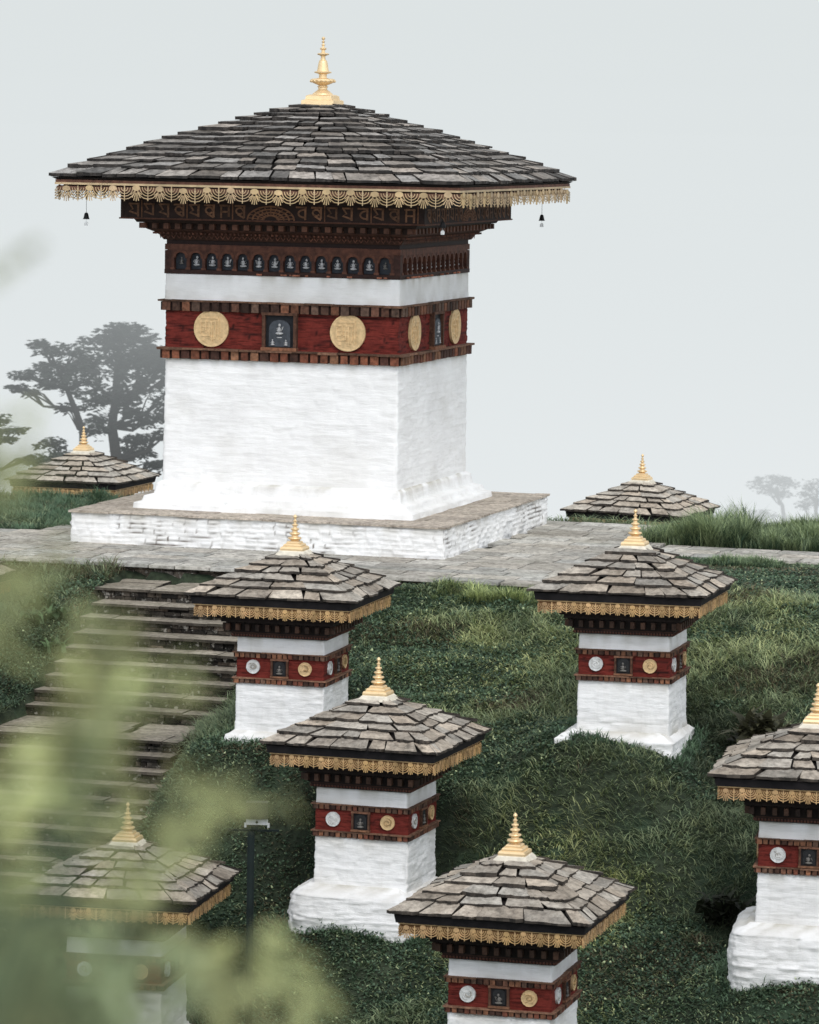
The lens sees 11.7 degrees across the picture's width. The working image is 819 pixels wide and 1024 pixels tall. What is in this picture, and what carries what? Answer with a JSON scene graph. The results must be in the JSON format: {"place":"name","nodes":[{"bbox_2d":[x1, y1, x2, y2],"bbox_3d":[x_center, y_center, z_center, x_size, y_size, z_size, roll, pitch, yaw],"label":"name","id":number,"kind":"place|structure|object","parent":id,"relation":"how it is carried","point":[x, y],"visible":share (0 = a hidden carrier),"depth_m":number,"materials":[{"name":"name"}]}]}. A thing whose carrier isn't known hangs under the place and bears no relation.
{"place":"outdoors","nodes":[
{"label":"outdoors","id":0,"kind":"place"},
{"bbox_2d":[0,212,818,1023],"bbox_3d":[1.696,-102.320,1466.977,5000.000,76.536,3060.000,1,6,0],"label":"ground","id":1,"kind":"structure","parent":0,"point":[680,352],"depth_m":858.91,"materials":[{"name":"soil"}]},
{"bbox_2d":[0,561,10,591],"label":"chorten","id":2,"kind":"object","parent":1,"relation":"on","point":[2,562],"visible":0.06,"depth_m":65.38,"materials":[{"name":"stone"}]},
{"bbox_2d":[0,414,50,466],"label":"conifer tree","id":3,"kind":"object","parent":1,"relation":"on","point":[18,430],"visible":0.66,"depth_m":128.71,"materials":[{"name":"green plant"}]},
{"bbox_2d":[17,608,51,624],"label":"leafy plant","id":4,"kind":"object","parent":1,"relation":"on","point":[22,617],"visible":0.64,"depth_m":69.17,"materials":[{"name":"green plant"}]},
{"bbox_2d":[35,595,57,609],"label":"leafy plant","id":5,"kind":"object","parent":1,"relation":"on","point":[43,601],"visible":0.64,"depth_m":69.65,"materials":[{"name":"green plant"}]},
{"bbox_2d":[35,635,72,653],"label":"leafy plant","id":6,"kind":"object","parent":1,"relation":"on","point":[47,646],"visible":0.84,"depth_m":68.49,"materials":[{"name":"green plant"}]},
{"bbox_2d":[39,603,73,620],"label":"leafy plant","id":7,"kind":"object","parent":1,"relation":"on","point":[59,614],"visible":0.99,"depth_m":69.38,"materials":[{"name":"green plant"}]},
{"bbox_2d":[3,338,112,465],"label":"conifer tree","id":8,"kind":"object","parent":1,"relation":"on","point":[65,372],"visible":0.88,"depth_m":140.97,"materials":[{"name":"green plant"}]},
{"bbox_2d":[10,426,161,496],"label":"chorten","id":9,"kind":"object","parent":1,"relation":"on","point":[92,466],"visible":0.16,"depth_m":90.81,"materials":[{"name":"stone"}]},
{"bbox_2d":[0,238,210,1023],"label":"leafy shrub","id":10,"kind":"object","parent":1,"relation":"on","point":[72,726],"visible":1,"depth_m":4.12,"materials":[{"name":"green plant"}]},
{"bbox_2d":[0,864,216,1023],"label":"leafy shrub","id":11,"kind":"object","parent":1,"relation":"on","point":[79,1004],"visible":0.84,"depth_m":4.32,"materials":[{"name":"green plant"}]},
{"bbox_2d":[0,579,237,915],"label":"stone staircase","id":12,"kind":"structure","parent":1,"relation":"on","point":[168,617],"depth_m":67.29,"materials":[{"name":"grey stone"}]},
{"bbox_2d":[75,322,165,472],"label":"conifer tree","id":13,"kind":"object","parent":1,"relation":"on","point":[136,357],"visible":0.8,"depth_m":149.62,"materials":[{"name":"green plant"}]},
{"bbox_2d":[18,804,241,1023],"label":"chorten","id":14,"kind":"object","parent":1,"relation":"on","point":[204,884],"visible":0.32,"depth_m":57.56,"materials":[{"name":"stone"}]},
{"bbox_2d":[57,752,351,1023],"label":"leafy shrub","id":15,"kind":"object","parent":1,"relation":"on","point":[168,837],"visible":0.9,"depth_m":5.12,"materials":[{"name":"green plant"}]},
{"bbox_2d":[227,801,278,1023],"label":"lamp post","id":16,"kind":"object","parent":1,"relation":"on","point":[257,819],"visible":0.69,"depth_m":55.71,"materials":[{"name":"black metal"}]},
{"bbox_2d":[5,561,528,589],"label":"terrace edge wall","id":17,"kind":"structure","parent":1,"relation":"on","point":[176,572],"depth_m":71.53,"materials":[{"name":"stone"}]},
{"bbox_2d":[183,514,401,743],"bbox_3d":[-1.814,1.837,62.852,2.782,3.616,2.778,2,6,15],"label":"chorten","id":18,"kind":"object","parent":1,"relation":"on","point":[292,612],"visible":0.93,"depth_m":62.16,"materials":[{"name":"paint"}]},
{"bbox_2d":[0,520,666,586],"bbox_3d":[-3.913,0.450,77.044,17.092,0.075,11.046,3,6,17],"label":"terrace paving","id":19,"kind":"structure","parent":1,"relation":"on","point":[536,555],"depth_m":73.44,"materials":[{"name":"stone"}]},
{"bbox_2d":[49,37,576,559],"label":"great chorten","id":20,"kind":"object","parent":19,"relation":"on","point":[317,305],"visible":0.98,"depth_m":75.09,"materials":[{"name":"paint"}]},
{"bbox_2d":[83,191,88,225],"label":"hanging bell","id":21,"kind":"object","parent":20,"relation":"hanging from","point":[86,215],"visible":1,"depth_m":74.86,"materials":[{"name":"black metal"}]},
{"bbox_2d":[439,221,445,234],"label":"hanging bell","id":22,"kind":"object","parent":20,"relation":"hanging from","point":[442,224],"visible":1,"depth_m":72.86,"materials":[{"name":"black metal"}]},
{"bbox_2d":[539,215,544,226],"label":"hanging bell","id":23,"kind":"object","parent":20,"relation":"hanging from","point":[541,218],"visible":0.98,"depth_m":79.47,"materials":[{"name":"black metal"}]},
{"bbox_2d":[259,657,491,942],"bbox_3d":[-0.488,4.274,59.293,2.776,4.296,2.782,3,6,17],"label":"chorten","id":24,"kind":"object","parent":1,"relation":"on","point":[376,760],"visible":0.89,"depth_m":58.56,"materials":[{"name":"paint"}]},
{"bbox_2d":[387,813,637,1023],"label":"chorten","id":25,"kind":"object","parent":1,"relation":"on","point":[511,927],"visible":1,"depth_m":52.73,"materials":[{"name":"stone"}]},
{"bbox_2d":[526,509,737,759],"bbox_3d":[3.451,1.812,61.828,2.790,3.736,2.779,2,5,14],"label":"chorten","id":26,"kind":"object","parent":1,"relation":"on","point":[633,607],"visible":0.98,"depth_m":61.12,"materials":[{"name":"paint"}]},
{"bbox_2d":[560,454,719,525],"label":"chorten","id":27,"kind":"object","parent":1,"relation":"on","point":[646,496],"visible":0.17,"depth_m":85.38,"materials":[{"name":"stone"}]},
{"bbox_2d":[692,882,755,926],"bbox_3d":[4.635,5.705,58.080,1.109,0.644,0.888,1,6,0],"label":"wilted plant","id":28,"kind":"object","parent":1,"relation":"on","point":[726,907],"visible":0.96,"depth_m":57.95,"materials":[{"name":"black plant"}]},
{"bbox_2d":[660,545,818,564],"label":"path","id":29,"kind":"structure","parent":1,"relation":"on","point":[795,557],"depth_m":75.36,"materials":[{"name":"stone"}]},
{"bbox_2d":[714,504,778,522],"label":"tree","id":30,"kind":"object","parent":1,"relation":"on","point":[761,512],"visible":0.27,"depth_m":244.86,"materials":[{"name":"green plant"}]},
{"bbox_2d":[718,702,799,742],"bbox_3d":[5.516,3.350,62.148,1.631,0.754,1.414,2,6,15],"label":"bush","id":31,"kind":"object","parent":1,"relation":"on","point":[752,722],"visible":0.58,"depth_m":61.99,"materials":[{"name":"green plant"}]},
{"bbox_2d":[707,683,818,990],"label":"chorten","id":32,"kind":"object","parent":1,"relation":"on","point":[770,780],"visible":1,"depth_m":55.49,"materials":[{"name":"paint"}]},
{"bbox_2d":[746,474,800,522],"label":"umbrella tree","id":33,"kind":"object","parent":1,"relation":"on","point":[775,491],"visible":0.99,"depth_m":232.34,"materials":[{"name":"grey plant"}]},
{"bbox_2d":[793,479,818,520],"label":"umbrella tree","id":34,"kind":"object","parent":1,"relation":"on","point":[814,498],"visible":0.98,"depth_m":226.88,"materials":[{"name":"grey plant"}]},
{"bbox_2d":[0,0,818,220],"label":"sky","id":35,"kind":"structure","parent":0,"point":[654,107],"materials":[{"name":"white"}]}
]}

